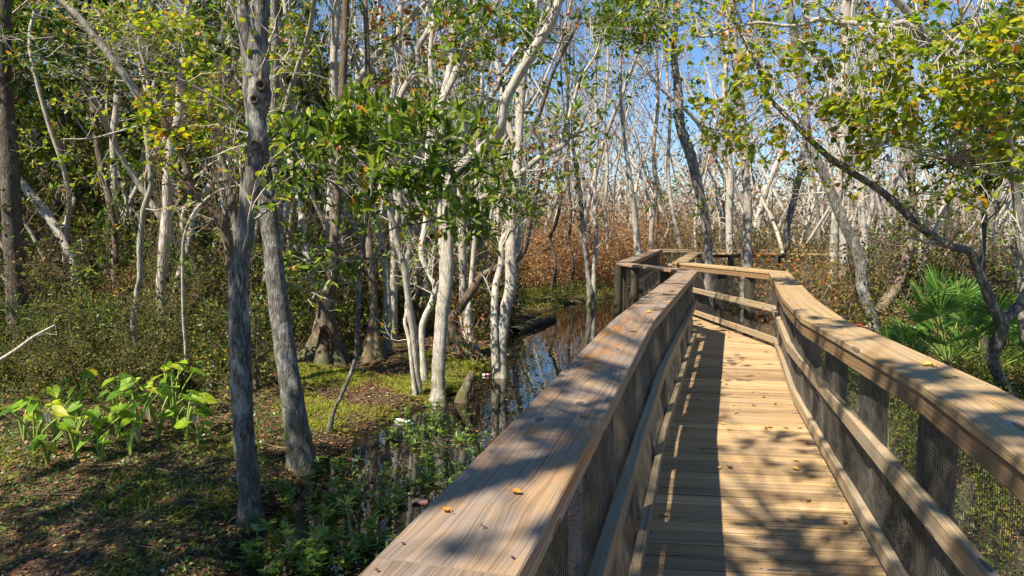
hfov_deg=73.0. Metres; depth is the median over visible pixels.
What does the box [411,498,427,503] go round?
snack packet
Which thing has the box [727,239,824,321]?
shrub
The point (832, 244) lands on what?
shrub
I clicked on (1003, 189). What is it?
bare tree
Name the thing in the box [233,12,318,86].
bare tree
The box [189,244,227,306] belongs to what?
shrub
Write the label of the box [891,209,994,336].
shrub
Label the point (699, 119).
bare tree
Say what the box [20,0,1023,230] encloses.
sky
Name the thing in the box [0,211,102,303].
shrub
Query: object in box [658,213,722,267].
shrub
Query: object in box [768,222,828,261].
shrub
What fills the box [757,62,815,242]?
bare tree
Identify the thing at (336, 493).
marsh plant
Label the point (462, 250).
swamp tree
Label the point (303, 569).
marsh plant
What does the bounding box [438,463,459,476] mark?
marsh plant
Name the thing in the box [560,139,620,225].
bare tree
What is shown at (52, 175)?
leafy tree
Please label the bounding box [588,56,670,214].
bare tree
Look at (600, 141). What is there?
bare tree
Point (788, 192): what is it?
bare tree
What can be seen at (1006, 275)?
shrub
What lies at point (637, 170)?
bare tree
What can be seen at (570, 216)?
swamp tree
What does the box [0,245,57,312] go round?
shrub
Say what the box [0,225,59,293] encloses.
shrub
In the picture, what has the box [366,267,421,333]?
shrub
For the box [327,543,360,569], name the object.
marsh plant
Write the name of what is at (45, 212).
swamp tree
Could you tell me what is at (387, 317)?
swamp tree
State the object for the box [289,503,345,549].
marsh plant
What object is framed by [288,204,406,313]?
shrub
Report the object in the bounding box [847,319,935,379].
shrub
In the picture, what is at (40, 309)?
shrub
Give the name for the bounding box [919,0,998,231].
bare tree
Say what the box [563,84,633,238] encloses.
bare tree
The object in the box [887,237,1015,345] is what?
shrub
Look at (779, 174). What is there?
bare tree
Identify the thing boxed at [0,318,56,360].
dead branch
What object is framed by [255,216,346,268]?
shrub
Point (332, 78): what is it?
swamp tree
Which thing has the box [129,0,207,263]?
bare tree
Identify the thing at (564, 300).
grass
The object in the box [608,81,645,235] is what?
bare tree
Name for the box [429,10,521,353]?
buttress tree
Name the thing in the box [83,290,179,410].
shrub
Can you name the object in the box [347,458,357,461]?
plastic bottle
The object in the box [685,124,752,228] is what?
bare tree
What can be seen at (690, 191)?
bare tree
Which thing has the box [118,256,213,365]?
shrub
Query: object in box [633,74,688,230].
bare tree
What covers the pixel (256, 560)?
marsh plant
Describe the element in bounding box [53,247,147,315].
shrub
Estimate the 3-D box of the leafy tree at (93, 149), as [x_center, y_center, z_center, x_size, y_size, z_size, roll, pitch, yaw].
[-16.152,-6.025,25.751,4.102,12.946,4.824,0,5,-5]
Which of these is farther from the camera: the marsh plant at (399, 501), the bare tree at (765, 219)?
the bare tree at (765, 219)
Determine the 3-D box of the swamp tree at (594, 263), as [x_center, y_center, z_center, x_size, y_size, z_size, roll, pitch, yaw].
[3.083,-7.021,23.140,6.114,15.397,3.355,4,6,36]
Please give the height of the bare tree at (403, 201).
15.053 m
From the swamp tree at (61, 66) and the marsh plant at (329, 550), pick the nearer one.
the marsh plant at (329, 550)
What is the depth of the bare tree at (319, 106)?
19.18 m
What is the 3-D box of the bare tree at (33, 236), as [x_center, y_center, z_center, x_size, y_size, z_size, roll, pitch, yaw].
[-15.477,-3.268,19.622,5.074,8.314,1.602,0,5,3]
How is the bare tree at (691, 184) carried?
on the ground at (196, 554)
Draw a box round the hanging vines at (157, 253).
[136,131,194,340]
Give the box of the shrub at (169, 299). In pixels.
[98,272,193,342]
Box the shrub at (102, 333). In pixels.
[0,241,179,378]
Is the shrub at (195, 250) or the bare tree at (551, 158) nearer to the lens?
the shrub at (195, 250)
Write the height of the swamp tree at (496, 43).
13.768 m
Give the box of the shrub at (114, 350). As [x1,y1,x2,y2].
[32,322,177,379]
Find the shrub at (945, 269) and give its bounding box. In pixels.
[879,230,969,335]
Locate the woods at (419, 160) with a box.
[15,2,563,258]
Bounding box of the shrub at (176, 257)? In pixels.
[124,221,206,318]
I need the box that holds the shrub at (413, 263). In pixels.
[363,229,438,295]
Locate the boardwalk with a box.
[359,249,1023,575]
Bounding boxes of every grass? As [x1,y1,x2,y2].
[0,400,395,575]
[277,348,491,436]
[475,279,613,345]
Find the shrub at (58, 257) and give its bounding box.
[25,222,94,300]
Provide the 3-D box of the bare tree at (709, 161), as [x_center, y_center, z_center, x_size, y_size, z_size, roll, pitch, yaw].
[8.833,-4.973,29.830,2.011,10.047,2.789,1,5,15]
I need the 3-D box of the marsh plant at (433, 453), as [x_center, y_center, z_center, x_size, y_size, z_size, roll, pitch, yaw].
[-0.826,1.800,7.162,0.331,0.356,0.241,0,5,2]
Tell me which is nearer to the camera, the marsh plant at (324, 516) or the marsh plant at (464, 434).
the marsh plant at (324, 516)
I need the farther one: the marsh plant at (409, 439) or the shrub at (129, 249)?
the shrub at (129, 249)
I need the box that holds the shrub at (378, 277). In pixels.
[353,237,423,298]
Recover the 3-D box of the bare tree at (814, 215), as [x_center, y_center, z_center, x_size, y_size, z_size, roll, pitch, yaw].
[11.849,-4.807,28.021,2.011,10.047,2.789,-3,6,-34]
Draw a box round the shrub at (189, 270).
[144,217,226,310]
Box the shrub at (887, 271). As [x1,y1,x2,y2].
[847,251,920,315]
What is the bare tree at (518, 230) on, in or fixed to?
on the ground at (196, 554)
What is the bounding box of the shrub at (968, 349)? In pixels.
[937,316,1023,378]
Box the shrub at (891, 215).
[812,186,929,271]
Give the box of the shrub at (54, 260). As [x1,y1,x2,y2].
[27,240,68,280]
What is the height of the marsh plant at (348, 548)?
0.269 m
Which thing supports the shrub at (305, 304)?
on the ground at (196, 554)
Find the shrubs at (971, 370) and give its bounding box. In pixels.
[821,318,1023,575]
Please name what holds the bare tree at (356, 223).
on the ground at (196, 554)
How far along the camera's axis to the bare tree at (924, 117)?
53.17 m
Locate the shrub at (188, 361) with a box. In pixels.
[102,335,207,398]
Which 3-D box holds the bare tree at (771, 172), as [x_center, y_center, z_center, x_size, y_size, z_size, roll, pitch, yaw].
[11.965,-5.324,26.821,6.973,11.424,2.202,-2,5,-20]
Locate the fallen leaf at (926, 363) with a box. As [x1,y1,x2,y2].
[922,361,939,364]
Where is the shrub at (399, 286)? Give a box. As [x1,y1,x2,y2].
[340,212,437,323]
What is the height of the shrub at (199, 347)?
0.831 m
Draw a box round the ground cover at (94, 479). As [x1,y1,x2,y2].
[0,350,492,575]
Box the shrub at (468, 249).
[411,225,496,286]
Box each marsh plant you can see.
[229,540,265,569]
[234,523,267,566]
[252,548,283,575]
[257,518,329,560]
[258,458,280,483]
[263,527,304,567]
[266,477,298,508]
[267,528,291,550]
[277,480,293,493]
[277,481,292,496]
[281,488,297,505]
[281,524,329,573]
[288,528,328,557]
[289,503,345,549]
[295,546,320,575]
[296,442,328,468]
[296,534,348,575]
[298,534,339,562]
[303,481,327,498]
[304,495,326,514]
[310,465,326,478]
[318,544,363,559]
[319,498,341,513]
[321,526,346,545]
[322,478,351,499]
[323,484,349,513]
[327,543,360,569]
[330,454,352,471]
[330,455,363,471]
[331,476,361,515]
[336,495,382,559]
[337,532,360,553]
[341,515,378,552]
[354,483,373,499]
[357,490,375,503]
[358,540,388,563]
[363,525,389,543]
[366,528,389,543]
[370,485,387,505]
[374,525,405,556]
[377,488,404,509]
[378,461,398,475]
[380,479,404,496]
[381,499,399,515]
[383,486,407,503]
[384,479,402,492]
[390,421,401,437]
[401,477,430,487]
[403,418,413,430]
[404,409,419,416]
[404,424,423,445]
[404,430,420,440]
[404,460,435,483]
[408,413,441,436]
[408,456,441,488]
[410,417,436,437]
[418,440,433,455]
[418,443,446,467]
[422,404,436,418]
[422,416,440,433]
[425,425,460,447]
[427,457,448,473]
[429,401,445,418]
[433,468,451,485]
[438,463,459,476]
[445,460,467,484]
[447,414,462,429]
[456,427,473,439]
[458,432,474,443]
[462,431,491,453]
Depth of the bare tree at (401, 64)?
31.30 m
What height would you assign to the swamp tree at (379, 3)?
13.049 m
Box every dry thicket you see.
[477,180,724,288]
[658,180,1014,268]
[662,221,888,322]
[760,213,1023,353]
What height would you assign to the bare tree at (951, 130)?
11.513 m
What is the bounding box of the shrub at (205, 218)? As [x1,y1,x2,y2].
[173,173,422,287]
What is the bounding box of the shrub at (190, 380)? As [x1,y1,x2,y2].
[101,354,229,392]
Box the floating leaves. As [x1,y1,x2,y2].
[278,306,610,572]
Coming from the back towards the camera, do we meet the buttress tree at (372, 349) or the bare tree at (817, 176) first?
the bare tree at (817, 176)
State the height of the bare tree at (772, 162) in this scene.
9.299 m
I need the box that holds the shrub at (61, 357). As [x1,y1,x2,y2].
[9,292,137,400]
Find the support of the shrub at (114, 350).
on the ground at (196, 554)
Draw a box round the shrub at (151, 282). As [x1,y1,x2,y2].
[123,239,208,326]
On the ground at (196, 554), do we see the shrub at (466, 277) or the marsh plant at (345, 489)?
the shrub at (466, 277)
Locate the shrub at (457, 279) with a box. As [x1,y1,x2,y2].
[411,230,504,311]
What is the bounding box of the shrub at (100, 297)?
[54,261,127,340]
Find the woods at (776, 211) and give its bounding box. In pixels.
[519,104,1023,245]
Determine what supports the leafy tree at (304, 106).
on the ground at (196, 554)
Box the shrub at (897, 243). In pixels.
[840,198,966,315]
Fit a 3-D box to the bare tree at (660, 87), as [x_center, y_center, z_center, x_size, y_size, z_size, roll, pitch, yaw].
[6.181,-5.180,26.069,6.858,11.236,2.165,0,5,4]
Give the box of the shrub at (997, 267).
[963,240,1014,289]
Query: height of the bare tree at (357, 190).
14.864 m
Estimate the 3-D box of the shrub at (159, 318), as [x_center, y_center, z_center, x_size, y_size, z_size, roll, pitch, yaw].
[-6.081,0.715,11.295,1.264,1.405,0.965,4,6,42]
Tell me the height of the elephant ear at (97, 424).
0.526 m
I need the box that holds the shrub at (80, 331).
[22,257,130,381]
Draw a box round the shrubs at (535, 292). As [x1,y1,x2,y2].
[514,275,613,310]
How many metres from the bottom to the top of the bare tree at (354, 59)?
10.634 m
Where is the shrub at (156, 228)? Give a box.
[95,173,216,285]
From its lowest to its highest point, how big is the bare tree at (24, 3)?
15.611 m
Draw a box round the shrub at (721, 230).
[680,214,768,261]
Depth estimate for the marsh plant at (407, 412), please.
9.13 m
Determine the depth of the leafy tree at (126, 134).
22.71 m
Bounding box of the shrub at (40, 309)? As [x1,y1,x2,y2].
[0,272,113,363]
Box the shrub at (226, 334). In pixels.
[166,284,261,373]
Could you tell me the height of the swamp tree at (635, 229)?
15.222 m
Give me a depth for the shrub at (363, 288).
14.54 m
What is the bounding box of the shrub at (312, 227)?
[253,203,388,287]
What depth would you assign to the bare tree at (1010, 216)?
23.73 m
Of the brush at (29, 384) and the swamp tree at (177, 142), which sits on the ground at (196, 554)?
the brush at (29, 384)
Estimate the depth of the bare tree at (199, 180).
17.77 m
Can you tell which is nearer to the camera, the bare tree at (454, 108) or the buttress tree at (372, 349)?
the buttress tree at (372, 349)
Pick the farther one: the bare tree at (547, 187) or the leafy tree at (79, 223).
the bare tree at (547, 187)
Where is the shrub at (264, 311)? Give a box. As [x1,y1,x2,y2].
[181,255,296,405]
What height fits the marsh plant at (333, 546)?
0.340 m
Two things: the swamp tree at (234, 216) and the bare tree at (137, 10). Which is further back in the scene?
the bare tree at (137, 10)
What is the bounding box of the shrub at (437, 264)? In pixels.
[363,228,503,324]
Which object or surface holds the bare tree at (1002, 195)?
on the ground at (196, 554)
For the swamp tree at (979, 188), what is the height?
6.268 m
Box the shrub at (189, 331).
[138,307,227,350]
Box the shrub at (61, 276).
[35,242,105,321]
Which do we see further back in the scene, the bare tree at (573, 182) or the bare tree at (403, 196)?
the bare tree at (573, 182)
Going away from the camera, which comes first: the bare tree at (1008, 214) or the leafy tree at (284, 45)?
the leafy tree at (284, 45)
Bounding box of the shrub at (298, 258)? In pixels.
[252,221,325,325]
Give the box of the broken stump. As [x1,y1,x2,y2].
[453,371,474,402]
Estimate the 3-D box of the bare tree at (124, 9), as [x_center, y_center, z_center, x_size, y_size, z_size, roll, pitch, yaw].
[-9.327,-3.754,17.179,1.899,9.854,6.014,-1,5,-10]
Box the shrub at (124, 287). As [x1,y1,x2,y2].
[30,229,197,312]
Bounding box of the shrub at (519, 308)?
[486,291,543,325]
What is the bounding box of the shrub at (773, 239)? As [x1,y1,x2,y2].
[735,225,783,249]
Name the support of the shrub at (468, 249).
on the ground at (196, 554)
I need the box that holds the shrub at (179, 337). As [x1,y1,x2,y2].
[120,292,225,364]
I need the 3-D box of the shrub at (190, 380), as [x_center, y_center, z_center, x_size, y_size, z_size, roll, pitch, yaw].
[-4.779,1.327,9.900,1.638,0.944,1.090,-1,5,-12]
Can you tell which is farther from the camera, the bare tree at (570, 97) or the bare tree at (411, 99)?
the bare tree at (570, 97)
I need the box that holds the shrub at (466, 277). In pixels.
[434,250,518,321]
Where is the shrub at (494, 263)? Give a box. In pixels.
[477,247,520,290]
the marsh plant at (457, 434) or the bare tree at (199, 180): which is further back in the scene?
the bare tree at (199, 180)
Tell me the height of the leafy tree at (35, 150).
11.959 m
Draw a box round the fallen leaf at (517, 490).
[506,486,521,492]
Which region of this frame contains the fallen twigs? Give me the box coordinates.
[0,331,489,575]
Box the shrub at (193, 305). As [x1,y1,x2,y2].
[132,287,250,328]
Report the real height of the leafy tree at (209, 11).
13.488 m
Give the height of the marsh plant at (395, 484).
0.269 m
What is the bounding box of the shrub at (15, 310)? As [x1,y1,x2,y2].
[0,267,61,355]
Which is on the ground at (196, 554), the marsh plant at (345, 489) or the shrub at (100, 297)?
the shrub at (100, 297)
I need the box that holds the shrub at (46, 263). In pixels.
[0,176,127,324]
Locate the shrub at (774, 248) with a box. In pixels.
[758,233,811,263]
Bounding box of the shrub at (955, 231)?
[917,191,1005,294]
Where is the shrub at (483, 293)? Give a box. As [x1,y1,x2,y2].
[430,250,524,334]
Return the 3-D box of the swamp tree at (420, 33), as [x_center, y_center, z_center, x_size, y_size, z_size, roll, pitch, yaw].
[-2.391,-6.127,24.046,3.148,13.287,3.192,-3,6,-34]
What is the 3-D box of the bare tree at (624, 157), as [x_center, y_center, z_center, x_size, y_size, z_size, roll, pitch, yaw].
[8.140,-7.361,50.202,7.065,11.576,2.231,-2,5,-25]
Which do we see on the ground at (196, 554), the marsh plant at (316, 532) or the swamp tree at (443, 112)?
the swamp tree at (443, 112)
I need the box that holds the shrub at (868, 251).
[826,239,889,286]
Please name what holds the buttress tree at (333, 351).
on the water
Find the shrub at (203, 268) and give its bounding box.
[152,236,222,300]
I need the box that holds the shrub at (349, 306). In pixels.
[287,214,382,344]
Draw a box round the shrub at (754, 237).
[733,207,824,278]
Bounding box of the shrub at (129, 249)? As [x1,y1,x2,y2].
[55,192,170,306]
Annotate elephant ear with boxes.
[0,396,41,440]
[0,399,76,440]
[8,382,93,435]
[28,425,79,465]
[57,368,103,430]
[58,410,103,458]
[67,401,133,447]
[76,426,117,462]
[79,373,140,437]
[108,382,172,444]
[114,377,190,437]
[114,420,142,455]
[140,360,217,433]
[149,361,190,419]
[158,393,213,440]
[174,415,214,445]
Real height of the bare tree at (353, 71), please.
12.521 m
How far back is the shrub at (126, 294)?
17.20 m
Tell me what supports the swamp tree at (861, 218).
on the water
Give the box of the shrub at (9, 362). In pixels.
[0,336,35,387]
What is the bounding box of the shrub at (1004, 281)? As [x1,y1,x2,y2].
[940,244,1021,350]
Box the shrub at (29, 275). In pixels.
[0,259,154,381]
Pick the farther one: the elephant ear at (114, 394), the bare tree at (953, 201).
the bare tree at (953, 201)
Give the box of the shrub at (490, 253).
[411,224,533,271]
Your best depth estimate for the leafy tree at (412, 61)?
35.39 m
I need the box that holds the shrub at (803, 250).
[768,227,851,270]
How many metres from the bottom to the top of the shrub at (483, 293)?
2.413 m
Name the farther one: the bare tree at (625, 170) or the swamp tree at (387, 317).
the bare tree at (625, 170)
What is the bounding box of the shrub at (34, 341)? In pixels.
[0,329,64,362]
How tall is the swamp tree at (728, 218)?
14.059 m
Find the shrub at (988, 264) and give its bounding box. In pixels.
[942,208,1023,295]
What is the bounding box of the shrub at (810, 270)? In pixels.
[755,241,845,307]
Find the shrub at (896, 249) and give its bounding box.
[872,230,944,281]
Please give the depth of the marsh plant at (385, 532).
5.41 m
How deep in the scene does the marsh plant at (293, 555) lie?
5.07 m
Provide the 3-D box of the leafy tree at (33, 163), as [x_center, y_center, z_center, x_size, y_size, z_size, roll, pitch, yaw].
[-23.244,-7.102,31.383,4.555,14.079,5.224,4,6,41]
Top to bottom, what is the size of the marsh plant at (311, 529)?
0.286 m
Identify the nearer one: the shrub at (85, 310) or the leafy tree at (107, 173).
the shrub at (85, 310)
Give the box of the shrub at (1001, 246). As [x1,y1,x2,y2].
[968,208,1013,275]
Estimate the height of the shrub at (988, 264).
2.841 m
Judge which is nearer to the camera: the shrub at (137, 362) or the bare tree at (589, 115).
the shrub at (137, 362)
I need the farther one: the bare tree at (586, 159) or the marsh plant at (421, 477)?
the bare tree at (586, 159)
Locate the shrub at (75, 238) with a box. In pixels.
[26,226,118,334]
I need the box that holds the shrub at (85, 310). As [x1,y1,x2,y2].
[49,272,110,352]
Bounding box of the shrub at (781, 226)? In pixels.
[724,192,854,261]
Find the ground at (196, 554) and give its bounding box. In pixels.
[0,238,1023,575]
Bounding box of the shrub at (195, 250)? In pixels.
[177,221,388,336]
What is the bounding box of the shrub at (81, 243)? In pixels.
[24,183,154,287]
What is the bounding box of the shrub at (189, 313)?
[153,271,227,344]
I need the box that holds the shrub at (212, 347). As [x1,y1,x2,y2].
[143,333,229,377]
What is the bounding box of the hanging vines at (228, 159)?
[203,35,243,227]
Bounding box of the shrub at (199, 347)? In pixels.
[163,329,226,362]
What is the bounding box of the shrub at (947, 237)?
[916,212,986,278]
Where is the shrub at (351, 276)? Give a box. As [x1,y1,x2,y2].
[310,222,399,326]
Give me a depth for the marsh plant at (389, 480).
6.50 m
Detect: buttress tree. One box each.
[297,0,395,366]
[324,0,397,362]
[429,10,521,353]
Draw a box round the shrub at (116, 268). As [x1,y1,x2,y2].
[92,242,205,322]
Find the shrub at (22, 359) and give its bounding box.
[0,322,53,386]
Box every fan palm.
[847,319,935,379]
[879,260,1023,367]
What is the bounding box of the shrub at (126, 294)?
[105,232,210,298]
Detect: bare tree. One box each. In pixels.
[0,0,28,255]
[18,43,82,270]
[22,216,51,279]
[28,0,71,333]
[28,0,209,309]
[65,92,144,237]
[78,0,164,277]
[99,3,220,267]
[101,0,310,294]
[104,0,176,244]
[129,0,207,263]
[129,0,239,205]
[151,0,351,304]
[166,0,316,310]
[173,64,282,234]
[219,0,250,234]
[228,0,297,251]
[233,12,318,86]
[251,0,316,287]
[261,0,429,339]
[269,14,383,289]
[270,0,341,255]
[270,8,424,275]
[281,0,318,229]
[281,7,387,248]
[286,6,425,279]
[291,1,328,215]
[293,13,375,244]
[311,4,364,274]
[317,14,471,249]
[318,0,360,237]
[323,0,376,178]
[323,0,455,278]
[329,0,416,235]
[338,1,358,246]
[345,186,360,255]
[347,0,395,229]
[347,23,417,96]
[347,37,474,242]
[350,2,450,158]
[358,24,459,322]
[374,0,423,225]
[379,9,431,213]
[380,2,453,333]
[381,6,466,294]
[384,0,441,157]
[390,0,420,311]
[394,1,503,338]
[399,3,424,251]
[405,1,429,242]
[413,0,564,296]
[414,51,508,246]
[415,3,508,220]
[415,32,504,230]
[440,29,470,273]
[462,0,526,317]
[468,60,547,261]
[482,95,564,245]
[487,44,550,266]
[493,0,563,233]
[493,65,548,262]
[500,86,610,234]
[505,41,603,241]
[510,60,571,205]
[525,117,588,229]
[526,122,579,214]
[534,76,565,202]
[537,150,562,223]
[540,0,651,222]
[541,0,594,234]
[544,34,602,164]
[547,53,646,229]
[547,111,597,232]
[549,45,627,186]
[549,140,590,228]
[550,9,650,236]
[551,57,642,264]
[552,106,602,220]
[553,12,590,247]
[557,5,645,253]
[559,53,605,215]
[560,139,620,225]
[563,12,617,225]
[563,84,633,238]
[570,137,626,223]
[576,54,615,245]
[577,3,618,252]
[584,10,627,206]
[584,127,648,218]
[586,4,755,245]
[588,0,712,234]
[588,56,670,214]
[588,118,656,219]
[592,9,741,244]
[593,75,625,220]
[597,56,629,210]
[598,123,651,220]
[608,1,663,229]
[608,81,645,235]
[614,117,668,225]
[615,104,661,220]
[623,60,650,214]
[624,102,659,220]
[626,94,699,217]
[627,109,652,225]
[628,68,673,262]
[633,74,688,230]
[635,4,714,262]
[645,20,693,187]
[654,51,740,246]
[656,148,668,232]
[657,99,677,222]
[660,63,770,248]
[661,115,740,209]
[663,148,718,224]
[675,58,757,248]
[679,89,713,247]
[684,4,787,246]
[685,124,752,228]
[695,42,740,259]
[698,0,745,248]
[699,92,792,233]
[700,65,741,222]
[700,129,723,234]
[702,45,755,214]
[706,65,795,244]
[710,74,812,260]
[714,0,836,249]
[717,1,821,250]
[717,142,754,222]
[733,12,801,270]
[733,135,775,236]
[733,142,765,228]
[737,109,811,245]
[738,60,866,237]
[742,11,837,241]
[746,0,953,249]
[747,15,815,247]
[748,117,773,236]
[752,8,896,245]
[752,85,783,222]
[756,19,889,235]
[756,45,875,246]
[756,140,816,224]
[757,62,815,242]
[760,144,834,233]
[761,65,808,238]
[770,0,884,250]
[775,57,825,245]
[777,115,809,229]
[780,18,922,270]
[786,89,887,219]
[787,142,822,249]
[794,57,933,260]
[800,11,853,232]
[802,49,905,226]
[805,3,902,236]
[808,119,835,232]
[817,0,908,247]
[829,49,896,261]
[830,0,986,253]
[832,94,865,216]
[850,0,898,236]
[850,13,891,227]
[851,0,1007,265]
[852,152,881,253]
[856,10,940,262]
[856,94,935,224]
[865,0,966,220]
[869,7,914,198]
[870,38,945,226]
[872,160,907,199]
[877,53,917,221]
[878,16,950,246]
[884,0,953,234]
[887,0,976,259]
[891,129,919,190]
[896,6,970,197]
[898,1,954,177]
[912,163,942,220]
[914,131,990,269]
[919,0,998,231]
[922,145,952,245]
[926,164,973,233]
[931,0,1006,199]
[942,0,1020,261]
[943,71,1022,249]
[953,2,1023,237]
[957,187,973,244]
[959,169,1021,271]
[963,0,1023,244]
[964,83,1023,267]
[977,193,1011,255]
[984,0,1014,266]
[987,155,1018,268]
[994,137,1023,255]
[998,192,1023,268]
[1004,40,1022,233]
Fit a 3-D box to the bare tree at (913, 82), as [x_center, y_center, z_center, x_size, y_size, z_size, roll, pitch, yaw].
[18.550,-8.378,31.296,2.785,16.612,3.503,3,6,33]
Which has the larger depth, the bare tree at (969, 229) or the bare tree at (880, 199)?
the bare tree at (880, 199)
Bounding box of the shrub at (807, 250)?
[759,233,829,285]
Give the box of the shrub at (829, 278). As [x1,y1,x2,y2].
[729,218,864,343]
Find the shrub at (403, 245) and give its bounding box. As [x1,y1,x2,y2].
[262,200,488,321]
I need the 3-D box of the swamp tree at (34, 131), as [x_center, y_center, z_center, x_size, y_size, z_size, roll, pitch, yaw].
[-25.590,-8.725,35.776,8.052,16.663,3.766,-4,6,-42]
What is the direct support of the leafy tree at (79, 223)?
on the ground at (196, 554)
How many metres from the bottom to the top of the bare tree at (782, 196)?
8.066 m
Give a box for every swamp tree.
[0,0,63,342]
[0,0,243,341]
[10,0,219,377]
[17,91,44,254]
[21,57,106,248]
[21,177,79,332]
[49,0,147,329]
[69,0,186,289]
[86,0,165,208]
[116,32,348,388]
[154,1,270,245]
[155,0,340,475]
[166,135,246,388]
[186,0,303,528]
[192,0,347,254]
[207,0,318,287]
[213,0,343,299]
[224,75,513,431]
[244,0,303,270]
[286,0,396,324]
[298,0,396,254]
[319,117,465,396]
[320,0,418,217]
[325,0,443,342]
[347,0,481,352]
[348,0,398,303]
[354,0,602,329]
[363,2,449,313]
[369,0,488,380]
[383,0,641,405]
[394,0,519,345]
[402,1,479,138]
[402,56,459,257]
[411,0,590,263]
[412,0,467,186]
[416,1,553,327]
[420,11,589,367]
[466,3,485,268]
[467,0,588,378]
[471,0,511,145]
[474,18,512,195]
[484,0,587,260]
[493,0,607,289]
[522,0,629,304]
[525,0,618,287]
[534,0,645,301]
[572,1,678,255]
[574,0,748,322]
[576,0,659,281]
[609,3,702,249]
[627,0,714,253]
[645,0,1023,398]
[668,0,762,276]
[680,0,826,324]
[689,0,1023,395]
[748,0,889,334]
[760,0,875,268]
[770,59,847,287]
[777,0,897,300]
[789,0,937,269]
[832,46,948,334]
[835,0,1023,367]
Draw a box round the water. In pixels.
[232,297,635,575]
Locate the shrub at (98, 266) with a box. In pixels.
[40,235,131,302]
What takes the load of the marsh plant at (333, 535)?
in the water
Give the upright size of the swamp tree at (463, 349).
6.819 m
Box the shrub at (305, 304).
[285,236,368,343]
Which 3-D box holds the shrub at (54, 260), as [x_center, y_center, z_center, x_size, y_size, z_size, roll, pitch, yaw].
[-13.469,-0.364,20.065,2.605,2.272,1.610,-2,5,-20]
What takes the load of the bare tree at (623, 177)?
on the ground at (196, 554)
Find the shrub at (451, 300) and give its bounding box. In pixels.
[415,266,490,327]
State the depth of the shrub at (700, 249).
20.82 m
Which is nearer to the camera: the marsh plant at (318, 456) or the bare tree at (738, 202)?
the marsh plant at (318, 456)
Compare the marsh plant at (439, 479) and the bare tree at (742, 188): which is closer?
the marsh plant at (439, 479)
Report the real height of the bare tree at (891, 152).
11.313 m
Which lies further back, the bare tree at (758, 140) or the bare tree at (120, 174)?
the bare tree at (758, 140)
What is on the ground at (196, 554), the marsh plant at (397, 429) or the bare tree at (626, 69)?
the bare tree at (626, 69)
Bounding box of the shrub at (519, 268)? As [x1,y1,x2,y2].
[480,239,534,284]
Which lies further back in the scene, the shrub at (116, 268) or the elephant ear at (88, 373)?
the shrub at (116, 268)
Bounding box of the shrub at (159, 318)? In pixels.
[108,295,173,360]
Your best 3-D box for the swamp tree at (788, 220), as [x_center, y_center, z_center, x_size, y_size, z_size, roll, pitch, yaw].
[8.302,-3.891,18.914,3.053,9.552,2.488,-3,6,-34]
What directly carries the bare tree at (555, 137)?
on the ground at (196, 554)
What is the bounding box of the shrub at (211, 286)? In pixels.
[115,219,292,328]
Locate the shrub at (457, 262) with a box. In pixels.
[421,242,530,323]
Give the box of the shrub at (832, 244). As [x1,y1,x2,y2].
[762,229,950,312]
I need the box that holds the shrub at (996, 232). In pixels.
[936,175,1023,297]
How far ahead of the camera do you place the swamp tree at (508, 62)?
22.55 m
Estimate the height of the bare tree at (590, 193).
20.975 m
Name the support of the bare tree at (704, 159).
on the ground at (196, 554)
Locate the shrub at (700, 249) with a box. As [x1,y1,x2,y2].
[664,205,762,285]
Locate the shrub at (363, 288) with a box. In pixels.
[176,187,438,336]
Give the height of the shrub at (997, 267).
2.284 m
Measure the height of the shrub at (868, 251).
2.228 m
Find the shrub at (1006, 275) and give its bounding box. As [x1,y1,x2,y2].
[963,238,1016,298]
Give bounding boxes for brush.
[0,262,365,355]
[0,309,339,408]
[323,235,539,336]
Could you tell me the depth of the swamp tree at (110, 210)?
14.76 m
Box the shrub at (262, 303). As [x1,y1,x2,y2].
[203,230,345,344]
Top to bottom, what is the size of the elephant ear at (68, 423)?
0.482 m
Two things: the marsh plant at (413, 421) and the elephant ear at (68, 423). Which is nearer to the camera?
the elephant ear at (68, 423)
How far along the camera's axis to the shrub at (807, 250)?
19.89 m
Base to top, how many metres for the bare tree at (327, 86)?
11.754 m
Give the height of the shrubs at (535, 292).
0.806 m
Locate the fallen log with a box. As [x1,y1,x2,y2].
[509,316,556,332]
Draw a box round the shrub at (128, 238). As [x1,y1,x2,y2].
[89,179,202,317]
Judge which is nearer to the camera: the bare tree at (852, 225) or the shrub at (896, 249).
the shrub at (896, 249)
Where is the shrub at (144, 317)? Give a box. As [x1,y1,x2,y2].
[106,294,178,346]
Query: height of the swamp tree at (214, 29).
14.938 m
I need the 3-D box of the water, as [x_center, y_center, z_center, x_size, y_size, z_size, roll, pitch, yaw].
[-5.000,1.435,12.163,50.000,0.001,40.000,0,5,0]
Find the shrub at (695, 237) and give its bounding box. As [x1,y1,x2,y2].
[649,209,753,275]
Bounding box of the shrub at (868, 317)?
[822,279,956,343]
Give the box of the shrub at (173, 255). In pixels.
[61,140,360,367]
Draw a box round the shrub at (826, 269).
[802,243,882,312]
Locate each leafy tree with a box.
[0,0,141,273]
[0,18,60,277]
[0,29,42,237]
[0,213,36,261]
[11,0,44,105]
[11,0,141,279]
[12,0,46,237]
[12,0,79,254]
[12,0,133,278]
[12,21,99,268]
[23,74,78,219]
[28,25,136,255]
[31,2,128,266]
[39,0,157,252]
[82,104,131,258]
[85,0,237,245]
[105,43,186,241]
[128,0,203,169]
[146,0,239,269]
[146,83,240,250]
[151,0,321,327]
[160,16,246,276]
[165,0,226,273]
[199,0,325,251]
[199,20,330,255]
[225,0,330,180]
[241,0,355,206]
[258,26,328,243]
[294,31,359,240]
[311,58,362,255]
[376,53,419,228]
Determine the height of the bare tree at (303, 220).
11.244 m
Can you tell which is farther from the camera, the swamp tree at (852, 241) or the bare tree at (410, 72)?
the bare tree at (410, 72)

